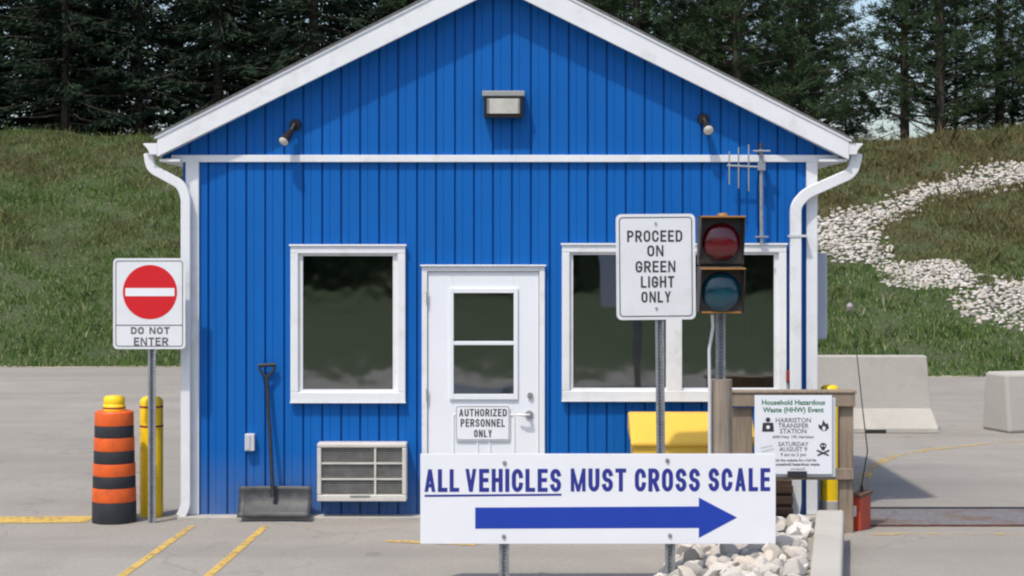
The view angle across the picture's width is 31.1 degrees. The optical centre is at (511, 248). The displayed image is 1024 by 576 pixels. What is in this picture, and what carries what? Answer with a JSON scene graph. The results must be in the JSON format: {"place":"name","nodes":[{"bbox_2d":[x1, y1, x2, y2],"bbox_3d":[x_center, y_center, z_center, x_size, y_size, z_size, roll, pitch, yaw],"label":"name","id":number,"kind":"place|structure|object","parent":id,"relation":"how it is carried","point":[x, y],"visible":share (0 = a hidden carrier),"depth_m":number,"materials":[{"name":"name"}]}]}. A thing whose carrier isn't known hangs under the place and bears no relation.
{"place":"outdoors","nodes":[
{"label":"outdoors","id":0,"kind":"place"},
{"bbox_2d":[0,367,1023,575],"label":"yard pavement","id":1,"kind":"structure","parent":0,"point":[47,418],"depth_m":15.87,"materials":[{"name":"grey concrete"}]},
{"bbox_2d":[0,516,91,522],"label":"yellow line","id":2,"kind":"object","parent":1,"relation":"on","point":[54,519],"visible":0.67,"depth_m":14.90,"materials":[{"name":"paint"}]},
{"bbox_2d":[92,395,136,524],"bbox_3d":[-3.198,1.688,14.810,0.352,1.019,0.352,0,0,0],"label":"traffic barrel","id":3,"kind":"object","parent":1,"relation":"on","point":[114,486],"visible":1,"depth_m":14.67,"materials":[{"name":"orange plastic"}]},
{"bbox_2d":[113,258,184,522],"bbox_3d":[-2.902,1.139,14.751,0.578,2.123,0.038,0,0,0],"label":"do not enter sign","id":4,"kind":"object","parent":1,"relation":"on","point":[149,304],"visible":1,"depth_m":14.73,"materials":[{"name":"metal"}]},
{"bbox_2d":[139,396,162,517],"bbox_3d":[-2.961,1.705,15.125,0.194,0.990,0.194,0,0,0],"label":"bollard","id":5,"kind":"object","parent":1,"relation":"on","point":[143,425],"visible":0.69,"depth_m":15.05,"materials":[{"name":"yellow plastic"}]},
{"bbox_2d":[118,526,194,575],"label":"yellow line","id":6,"kind":"object","parent":1,"relation":"on","point":[137,564],"visible":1,"depth_m":13.24,"materials":[{"name":"paint"}]},
{"bbox_2d":[204,526,267,575],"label":"yellow line","id":7,"kind":"object","parent":1,"relation":"on","point":[256,533],"visible":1,"depth_m":13.32,"materials":[{"name":"paint"}]},
{"bbox_2d":[237,363,311,517],"bbox_3d":[-1.914,1.543,14.869,0.588,1.230,0.200,0,0,0],"label":"snow shovel","id":8,"kind":"object","parent":1,"relation":"on","point":[272,500],"visible":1,"depth_m":14.90,"materials":[{"name":"metal"}]},
{"bbox_2d":[385,540,475,544],"bbox_3d":[-0.601,2.192,13.733,0.695,0.001,0.100,0,0,14],"label":"yellow line","id":9,"kind":"object","parent":1,"relation":"on","point":[408,541],"visible":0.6,"depth_m":13.78,"materials":[{"name":"paint"}]},
{"bbox_2d":[0,366,979,377],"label":"sandy edge","id":10,"kind":"object","parent":1,"relation":"on","point":[949,376],"visible":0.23,"depth_m":33.94,"materials":[{"name":"beige sand"}]},
{"bbox_2d":[143,0,862,520],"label":"scale house","id":11,"kind":"structure","parent":1,"relation":"on","point":[399,238],"depth_m":15.00,"materials":[{"name":"blue"}]},
{"bbox_2d":[245,433,254,450],"bbox_3d":[-2.129,1.574,14.965,0.078,0.139,0.066,0,0,0],"label":"outlet box","id":12,"kind":"object","parent":11,"relation":"attached to","point":[249,441],"visible":1,"depth_m":14.94,"materials":[{"name":"grey plastic"}]},
{"bbox_2d":[278,119,300,145],"bbox_3d":[-1.802,-0.941,14.913,0.094,0.229,0.232,0,0,26],"label":"spot light","id":13,"kind":"object","parent":11,"relation":"attached to","point":[284,139],"visible":1,"depth_m":14.88,"materials":[{"name":"brown metal"}]},
{"bbox_2d":[289,244,406,402],"bbox_3d":[-1.333,0.611,15.007,0.953,1.291,0.125,0,0,0],"label":"window","id":14,"kind":"structure","parent":11,"relation":"in","point":[348,301],"depth_m":15.01,"materials":[{"name":"white paint"}]},
{"bbox_2d":[317,441,407,500],"bbox_3d":[-1.210,1.802,14.908,0.718,0.467,0.182,0,0,0],"label":"air conditioner","id":15,"kind":"object","parent":11,"relation":"attached to","point":[362,470],"visible":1,"depth_m":14.84,"materials":[{"name":"beige plastic"}]},
{"bbox_2d":[426,272,538,453],"bbox_3d":[-0.240,1.165,14.977,0.916,1.951,0.113,0,0,0],"label":"door","id":16,"kind":"structure","parent":11,"relation":"in","point":[483,327],"depth_m":14.99,"materials":[{"name":"white paint"}]},
{"bbox_2d":[455,406,509,440],"bbox_3d":[-0.239,1.419,14.974,0.442,0.284,0.008,0,0,0],"label":"door sign","id":17,"kind":"object","parent":16,"relation":"attached to","point":[482,423],"visible":1,"depth_m":14.97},
{"bbox_2d":[482,91,524,117],"bbox_3d":[-0.069,-1.166,14.926,0.342,0.216,0.144,0,0,0],"label":"flood light","id":18,"kind":"object","parent":11,"relation":"attached to","point":[503,104],"visible":1,"depth_m":14.87,"materials":[{"name":"grey metal"}]},
{"bbox_2d":[561,243,787,401],"bbox_3d":[1.318,0.601,15.007,1.844,1.288,0.125,0,0,0],"label":"window","id":19,"kind":"structure","parent":11,"relation":"in","point":[606,357],"depth_m":15.01,"materials":[{"name":"white paint"}]},
{"bbox_2d":[697,113,713,134],"bbox_3d":[1.570,-1.008,14.909,0.098,0.192,0.196,0,0,-8],"label":"spot light","id":20,"kind":"object","parent":11,"relation":"attached to","point":[703,120],"visible":1,"depth_m":14.89,"materials":[{"name":"brown metal"}]},
{"bbox_2d":[727,143,769,242],"bbox_3d":[1.909,-0.448,14.918,0.345,0.812,0.162,0,0,0],"label":"aerial","id":21,"kind":"object","parent":11,"relation":"attached to","point":[761,166],"visible":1,"depth_m":14.87,"materials":[{"name":"metal"}]},
{"bbox_2d":[818,253,826,338],"bbox_3d":[2.559,0.396,15.575,0.146,0.718,0.450,0,0,0],"label":"meter cabinet","id":22,"kind":"object","parent":11,"relation":"attached to","point":[822,295],"visible":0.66,"depth_m":15.35,"materials":[{"name":"grey metal"}]},
{"bbox_2d":[420,454,775,575],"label":"scale sign","id":23,"kind":"object","parent":1,"relation":"on","point":[504,501],"visible":1,"depth_m":12.05,"materials":[{"name":"metal"}]},
{"bbox_2d":[616,214,695,453],"bbox_3d":[1.080,0.971,13.755,0.594,2.458,0.046,-1,0,-3],"label":"proceed sign","id":24,"kind":"object","parent":1,"relation":"on","point":[655,270],"visible":0.91,"depth_m":13.74,"materials":[{"name":"metal"}]},
{"bbox_2d":[628,412,754,453],"bbox_3d":[1.425,1.757,14.640,0.985,0.886,0.440,0,0,0],"label":"grit bin","id":25,"kind":"object","parent":1,"relation":"on","point":[686,432],"visible":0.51,"depth_m":14.52,"materials":[{"name":"yellow plastic"}]},
{"bbox_2d":[697,213,745,545],"bbox_3d":[1.456,0.996,12.899,0.316,2.487,0.429,0,0,0],"label":"traffic signal","id":26,"kind":"object","parent":1,"relation":"on","point":[720,284],"visible":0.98,"depth_m":12.80,"materials":[{"name":"brown metal"}]},
{"bbox_2d":[702,528,813,575],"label":"gravel bed","id":27,"kind":"object","parent":1,"relation":"on","point":[810,537],"visible":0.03,"depth_m":12.15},
{"bbox_2d":[676,544,692,554],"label":"stone","id":28,"kind":"object","parent":27,"relation":"on","point":[682,548],"visible":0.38,"depth_m":12.93,"materials":[{"name":"stone"}]},
{"bbox_2d":[678,565,695,575],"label":"stone","id":29,"kind":"object","parent":27,"relation":"on","point":[684,571],"visible":0.99,"depth_m":11.55,"materials":[{"name":"stone"}]},
{"bbox_2d":[683,548,699,562],"bbox_3d":[1.189,2.073,12.335,0.121,0.146,0.089,37,34,-6],"label":"stone","id":30,"kind":"object","parent":27,"relation":"on","point":[690,554],"visible":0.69,"depth_m":12.30,"materials":[{"name":"stone"}]},
{"bbox_2d":[683,561,706,575],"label":"stone","id":31,"kind":"object","parent":27,"relation":"on","point":[696,568],"visible":0.7,"depth_m":11.68,"materials":[{"name":"stone"}]},
{"bbox_2d":[701,544,715,553],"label":"stone","id":32,"kind":"object","parent":27,"relation":"on","point":[705,548],"visible":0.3,"depth_m":12.70,"materials":[{"name":"stone"}]},
{"bbox_2d":[705,555,717,567],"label":"stone","id":33,"kind":"object","parent":27,"relation":"on","point":[712,559],"visible":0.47,"depth_m":12.05,"materials":[{"name":"stone"}]},
{"bbox_2d":[703,568,721,575],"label":"stone","id":34,"kind":"object","parent":27,"relation":"on","point":[713,572],"visible":1,"depth_m":11.47,"materials":[{"name":"stone"}]},
{"bbox_2d":[711,544,719,555],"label":"stone","id":35,"kind":"object","parent":27,"relation":"on","point":[715,549],"visible":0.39,"depth_m":12.44,"materials":[{"name":"stone"}]},
{"bbox_2d":[709,561,728,575],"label":"stone","id":36,"kind":"object","parent":27,"relation":"on","point":[723,566],"visible":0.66,"depth_m":11.61,"materials":[{"name":"stone"}]},
{"bbox_2d":[717,556,730,562],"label":"stone","id":37,"kind":"object","parent":27,"relation":"on","point":[723,559],"visible":0.48,"depth_m":11.93,"materials":[{"name":"stone"}]},
{"bbox_2d":[719,544,740,555],"bbox_3d":[1.445,2.033,12.287,0.113,0.205,0.119,-40,-6,-39],"label":"stone","id":38,"kind":"object","parent":27,"relation":"on","point":[725,549],"visible":0.38,"depth_m":12.25,"materials":[{"name":"stone"}]},
{"bbox_2d":[721,566,741,575],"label":"stone","id":39,"kind":"object","parent":27,"relation":"on","point":[733,569],"visible":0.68,"depth_m":11.17,"materials":[{"name":"stone"}]},
{"bbox_2d":[734,556,754,565],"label":"stone","id":40,"kind":"object","parent":27,"relation":"on","point":[744,559],"visible":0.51,"depth_m":11.85,"materials":[{"name":"stone"}]},
{"bbox_2d":[743,547,759,555],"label":"stone","id":41,"kind":"object","parent":27,"relation":"on","point":[752,551],"visible":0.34,"depth_m":12.15,"materials":[{"name":"stone"}]},
{"bbox_2d":[745,544,761,549],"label":"stone","id":42,"kind":"object","parent":27,"relation":"on","point":[749,546],"visible":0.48,"depth_m":12.27,"materials":[{"name":"stone"}]},
{"bbox_2d":[746,570,763,575],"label":"stone","id":43,"kind":"object","parent":27,"relation":"on","point":[755,573],"visible":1,"depth_m":11.09,"materials":[{"name":"stone"}]},
{"bbox_2d":[748,561,763,571],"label":"stone","id":44,"kind":"object","parent":27,"relation":"on","point":[757,564],"visible":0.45,"depth_m":11.51,"materials":[{"name":"stone"}]},
{"bbox_2d":[751,555,768,564],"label":"stone","id":45,"kind":"object","parent":27,"relation":"on","point":[761,558],"visible":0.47,"depth_m":11.65,"materials":[{"name":"stone"}]},
{"bbox_2d":[760,562,779,574],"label":"stone","id":46,"kind":"object","parent":27,"relation":"on","point":[771,568],"visible":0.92,"depth_m":11.23,"materials":[{"name":"stone"}]},
{"bbox_2d":[763,549,777,562],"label":"stone","id":47,"kind":"object","parent":27,"relation":"on","point":[770,555],"visible":0.57,"depth_m":11.79,"materials":[{"name":"stone"}]},
{"bbox_2d":[762,542,782,557],"bbox_3d":[1.694,1.984,11.993,0.151,0.155,0.115,0,0,-31],"label":"stone","id":48,"kind":"object","parent":27,"relation":"on","point":[775,548],"visible":0.52,"depth_m":11.96,"materials":[{"name":"stone"}]},
{"bbox_2d":[771,558,784,566],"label":"stone","id":49,"kind":"object","parent":27,"relation":"on","point":[777,561],"visible":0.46,"depth_m":11.66,"materials":[{"name":"stone"}]},
{"bbox_2d":[776,524,786,532],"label":"stone","id":50,"kind":"object","parent":27,"relation":"on","point":[781,528],"visible":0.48,"depth_m":12.93,"materials":[{"name":"stone"}]},
{"bbox_2d":[776,534,793,545],"bbox_3d":[1.812,1.986,12.347,0.229,0.133,0.126,31,37,27],"label":"stone","id":51,"kind":"object","parent":27,"relation":"on","point":[784,539],"visible":0.35,"depth_m":12.30,"materials":[{"name":"stone"}]},
{"bbox_2d":[781,559,805,575],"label":"stone","id":52,"kind":"object","parent":27,"relation":"on","point":[796,566],"visible":0.92,"depth_m":11.04,"materials":[{"name":"stone"}]},
{"bbox_2d":[785,524,802,535],"bbox_3d":[1.956,1.983,12.653,0.161,0.194,0.119,17,39,1],"label":"stone","id":53,"kind":"object","parent":27,"relation":"on","point":[793,530],"visible":0.48,"depth_m":12.60,"materials":[{"name":"stone"}]},
{"bbox_2d":[786,514,801,526],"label":"stone","id":54,"kind":"object","parent":27,"relation":"on","point":[790,518],"visible":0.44,"depth_m":13.20,"materials":[{"name":"stone"}]},
{"bbox_2d":[784,546,808,558],"bbox_3d":[1.820,1.964,11.792,0.161,0.109,0.111,0,0,29],"label":"stone","id":55,"kind":"object","parent":27,"relation":"on","point":[792,551],"visible":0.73,"depth_m":11.75,"materials":[{"name":"stone"}]},
{"bbox_2d":[785,556,809,568],"bbox_3d":[1.782,1.974,11.492,0.153,0.094,0.127,11,-42,-20],"label":"stone","id":56,"kind":"object","parent":27,"relation":"on","point":[803,560],"visible":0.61,"depth_m":11.46,"materials":[{"name":"stone"}]},
{"bbox_2d":[792,538,803,546],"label":"stone","id":57,"kind":"object","parent":27,"relation":"on","point":[797,542],"visible":0.43,"depth_m":12.21,"materials":[{"name":"stone"}]},
{"bbox_2d":[793,521,813,534],"bbox_3d":[2.047,1.967,12.900,0.172,0.090,0.145,35,15,9],"label":"stone","id":58,"kind":"object","parent":27,"relation":"on","point":[800,525],"visible":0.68,"depth_m":12.87,"materials":[{"name":"stone"}]},
{"bbox_2d":[800,524,810,536],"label":"stone","id":59,"kind":"object","parent":27,"relation":"on","point":[805,530],"visible":0.59,"depth_m":12.75,"materials":[{"name":"stone"}]},
{"bbox_2d":[776,480,792,517],"bbox_3d":[2.165,2.011,14.848,0.179,0.303,0.165,0,0,0],"label":"crate","id":60,"kind":"object","parent":1,"relation":"on","point":[784,498],"visible":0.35,"depth_m":14.77,"materials":[{"name":"brown wood"}]},
{"bbox_2d":[732,389,856,532],"bbox_3d":[2.152,1.647,14.211,0.998,1.107,0.177,0,0,0],"label":"notice board","id":61,"kind":"object","parent":1,"relation":"on","point":[795,431],"visible":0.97,"depth_m":14.13,"materials":[{"name":"brown wood"}]},
{"bbox_2d":[810,510,843,575],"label":"concrete kerb","id":62,"kind":"structure","parent":1,"relation":"on","point":[827,558],"depth_m":12.18,"materials":[{"name":"grey concrete"}]},
{"bbox_2d":[820,385,838,509],"bbox_3d":[2.624,1.662,15.210,0.166,1.075,0.166,0,0,0],"label":"bollard","id":63,"kind":"object","parent":1,"relation":"on","point":[828,494],"visible":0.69,"depth_m":15.15,"materials":[{"name":"yellow plastic"}]},
{"bbox_2d":[847,303,872,530],"bbox_3d":[2.704,1.313,14.420,0.175,1.774,0.260,0,0,30],"label":"whip marker","id":64,"kind":"object","parent":1,"relation":"on","point":[861,509],"visible":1,"depth_m":14.38,"materials":[{"name":"red plastic"}]},
{"bbox_2d":[818,355,938,433],"bbox_3d":[3.571,1.742,22.166,3.000,0.915,0.602,0,0,0],"label":"concrete barrier","id":65,"kind":"object","parent":1,"relation":"on","point":[895,392],"visible":0.45,"depth_m":22.04,"materials":[{"name":"grey concrete"}]},
{"bbox_2d":[856,441,1013,490],"bbox_3d":[4.463,2.192,19.171,1.147,0.001,6.312,0,0,35],"label":"yellow line","id":66,"kind":"object","parent":1,"relation":"on","point":[865,474],"visible":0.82,"depth_m":19.00,"materials":[{"name":"paint"}]},
{"bbox_2d":[846,530,1023,575],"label":"scale approach","id":67,"kind":"structure","parent":1,"relation":"on","point":[960,553],"depth_m":13.28,"materials":[{"name":"concrete"}]},
{"bbox_2d":[871,507,1023,526],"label":"weighbridge","id":68,"kind":"object","parent":1,"relation":"on","point":[947,516],"depth_m":14.94,"materials":[{"name":"concrete"}]},
{"bbox_2d":[983,371,1023,432],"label":"concrete block","id":69,"kind":"object","parent":1,"relation":"on","point":[1004,403],"depth_m":21.98,"materials":[{"name":"concrete"}]},
{"bbox_2d":[0,114,1023,376],"bbox_3d":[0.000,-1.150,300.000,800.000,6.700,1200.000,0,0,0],"label":"ground","id":70,"kind":"structure","parent":0,"point":[15,314],"depth_m":40.74,"materials":[{"name":"green plant"}]},
{"bbox_2d":[0,0,56,108],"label":"spruce tree","id":71,"kind":"object","parent":70,"relation":"on","point":[9,5],"visible":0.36,"depth_m":54.83,"materials":[{"name":"green plant"}]},
{"bbox_2d":[0,0,131,133],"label":"spruce tree","id":72,"kind":"object","parent":70,"relation":"on","point":[12,74],"visible":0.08,"depth_m":56.80,"materials":[{"name":"green plant"}]},
{"bbox_2d":[0,0,156,134],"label":"spruce tree","id":73,"kind":"object","parent":70,"relation":"on","point":[44,18],"visible":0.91,"depth_m":53.05,"materials":[{"name":"green plant"}]},
{"bbox_2d":[0,0,173,135],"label":"spruce tree","id":74,"kind":"object","parent":70,"relation":"on","point":[12,122],"visible":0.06,"depth_m":56.47,"materials":[{"name":"green plant"}]},
{"bbox_2d":[58,0,213,135],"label":"spruce tree","id":75,"kind":"object","parent":70,"relation":"on","point":[142,11],"visible":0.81,"depth_m":53.15,"materials":[{"name":"green plant"}]},
{"bbox_2d":[125,72,160,133],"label":"spruce tree","id":76,"kind":"object","parent":70,"relation":"on","point":[146,128],"visible":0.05,"depth_m":57.90,"materials":[{"name":"green plant"}]},
{"bbox_2d":[128,0,285,131],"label":"spruce tree","id":77,"kind":"object","parent":70,"relation":"on","point":[184,44],"visible":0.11,"depth_m":59.02,"materials":[{"name":"green plant"}]},
{"bbox_2d":[123,0,309,130],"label":"spruce tree","id":78,"kind":"object","parent":70,"relation":"on","point":[219,29],"visible":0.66,"depth_m":53.34,"materials":[{"name":"green plant"}]},
{"bbox_2d":[207,0,341,93],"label":"spruce tree","id":79,"kind":"object","parent":70,"relation":"on","point":[256,24],"visible":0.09,"depth_m":58.86,"materials":[{"name":"green plant"}]},
{"bbox_2d":[217,0,395,95],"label":"spruce tree","id":80,"kind":"object","parent":70,"relation":"on","point":[295,29],"visible":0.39,"depth_m":53.04,"materials":[{"name":"green plant"}]},
{"bbox_2d":[300,0,402,53],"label":"spruce tree","id":81,"kind":"object","parent":70,"relation":"on","point":[353,30],"visible":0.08,"depth_m":56.61,"materials":[{"name":"green plant"}]},
{"bbox_2d":[364,0,417,23],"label":"spruce tree","id":82,"kind":"object","parent":70,"relation":"on","point":[390,8],"visible":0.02,"depth_m":53.33,"materials":[{"name":"green plant"}]},
{"bbox_2d":[378,0,630,21],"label":"pine tree","id":83,"kind":"object","parent":70,"relation":"on","point":[391,4],"depth_m":52.60,"materials":[{"name":"green plant"}]},
{"bbox_2d":[585,0,655,35],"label":"pine tree","id":84,"kind":"object","parent":70,"relation":"on","point":[599,3],"visible":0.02,"depth_m":52.22,"materials":[{"name":"green plant"}]},
{"bbox_2d":[590,0,681,34],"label":"pine tree","id":85,"kind":"object","parent":70,"relation":"on","point":[644,13],"depth_m":57.58,"materials":[{"name":"green plant"}]},
{"bbox_2d":[587,0,731,64],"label":"pine tree","id":86,"kind":"object","parent":70,"relation":"on","point":[637,23],"visible":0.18,"depth_m":53.69,"materials":[{"name":"green plant"}]},
{"bbox_2d":[604,0,773,89],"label":"pine tree","id":87,"kind":"object","parent":70,"relation":"on","point":[726,68],"visible":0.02,"depth_m":58.60,"materials":[{"name":"green plant"}]},
{"bbox_2d":[641,0,749,71],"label":"pine tree","id":88,"kind":"object","parent":70,"relation":"on","point":[683,12],"visible":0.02,"depth_m":64.93,"materials":[{"name":"green plant"}]},
{"bbox_2d":[670,0,782,84],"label":"pine tree","id":89,"kind":"object","parent":70,"relation":"on","point":[748,34],"visible":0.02,"depth_m":64.68,"materials":[{"name":"green plant"}]},
{"bbox_2d":[648,0,820,109],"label":"pine tree","id":90,"kind":"object","parent":70,"relation":"on","point":[721,51],"visible":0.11,"depth_m":58.59,"materials":[{"name":"green plant"}]},
{"bbox_2d":[648,0,881,116],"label":"pine tree","id":91,"kind":"object","parent":70,"relation":"on","point":[737,16],"visible":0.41,"depth_m":52.78,"materials":[{"name":"green plant"}]},
{"bbox_2d":[692,0,894,125],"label":"pine tree","id":92,"kind":"object","parent":70,"relation":"on","point":[794,61],"visible":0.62,"depth_m":52.99,"materials":[{"name":"green plant"}]},
{"bbox_2d":[692,0,917,137],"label":"pine tree","id":93,"kind":"object","parent":70,"relation":"on","point":[857,103],"visible":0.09,"depth_m":59.50,"materials":[{"name":"green plant"}]},
{"bbox_2d":[799,81,835,124],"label":"pine tree","id":94,"kind":"object","parent":70,"relation":"on","point":[807,110],"visible":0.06,"depth_m":59.25,"materials":[{"name":"green plant"}]},
{"bbox_2d":[727,0,920,139],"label":"pine tree","id":95,"kind":"object","parent":70,"relation":"on","point":[883,131],"visible":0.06,"depth_m":63.01,"materials":[{"name":"green plant"}]},
{"bbox_2d":[823,72,878,140],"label":"pine tree","id":96,"kind":"object","parent":70,"relation":"on","point":[845,131],"visible":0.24,"depth_m":59.15,"materials":[{"name":"green plant"}]},
{"bbox_2d":[850,0,988,138],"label":"pine tree","id":97,"kind":"object","parent":70,"relation":"on","point":[904,70],"visible":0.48,"depth_m":55.90,"materials":[{"name":"green plant"}]},
{"bbox_2d":[818,159,1023,327],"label":"riprap","id":98,"kind":"object","parent":70,"relation":"on","point":[935,266],"visible":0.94,"depth_m":39.95,"materials":[{"name":"white stone"}]},
{"bbox_2d":[821,0,1023,135],"bbox_3d":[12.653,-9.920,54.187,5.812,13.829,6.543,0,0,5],"label":"pine tree","id":99,"kind":"object","parent":70,"relation":"on","point":[939,22],"visible":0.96,"depth_m":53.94,"materials":[{"name":"green plant"}]},
{"bbox_2d":[914,0,1004,133],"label":"pine tree","id":100,"kind":"object","parent":70,"relation":"on","point":[970,119],"visible":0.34,"depth_m":56.52,"materials":[{"name":"green plant"}]},
{"bbox_2d":[946,62,1002,129],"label":"pine tree","id":101,"kind":"object","parent":70,"relation":"on","point":[984,123],"visible":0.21,"depth_m":57.60,"materials":[{"name":"green plant"}]},
{"bbox_2d":[944,0,1023,126],"bbox_3d":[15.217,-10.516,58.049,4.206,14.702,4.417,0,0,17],"label":"pine tree","id":102,"kind":"object","parent":70,"relation":"on","point":[1002,61],"visible":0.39,"depth_m":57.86,"materials":[{"name":"green plant"}]},
{"bbox_2d":[967,28,1023,128],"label":"pine tree","id":103,"kind":"object","parent":70,"relation":"on","point":[1012,114],"visible":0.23,"depth_m":59.61,"materials":[{"name":"green plant"}]},
{"bbox_2d":[984,0,1023,87],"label":"pine tree","id":104,"kind":"object","parent":70,"relation":"on","point":[1021,69],"visible":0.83,"depth_m":53.99,"materials":[{"name":"green plant"}]},
{"bbox_2d":[988,0,1023,103],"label":"pine tree","id":105,"kind":"object","parent":70,"relation":"on","point":[1017,47],"visible":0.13,"depth_m":59.85,"materials":[{"name":"green plant"}]},
{"bbox_2d":[0,0,1023,140],"label":"sky","id":106,"kind":"structure","parent":0,"point":[856,6],"materials":[{"name":"white"}]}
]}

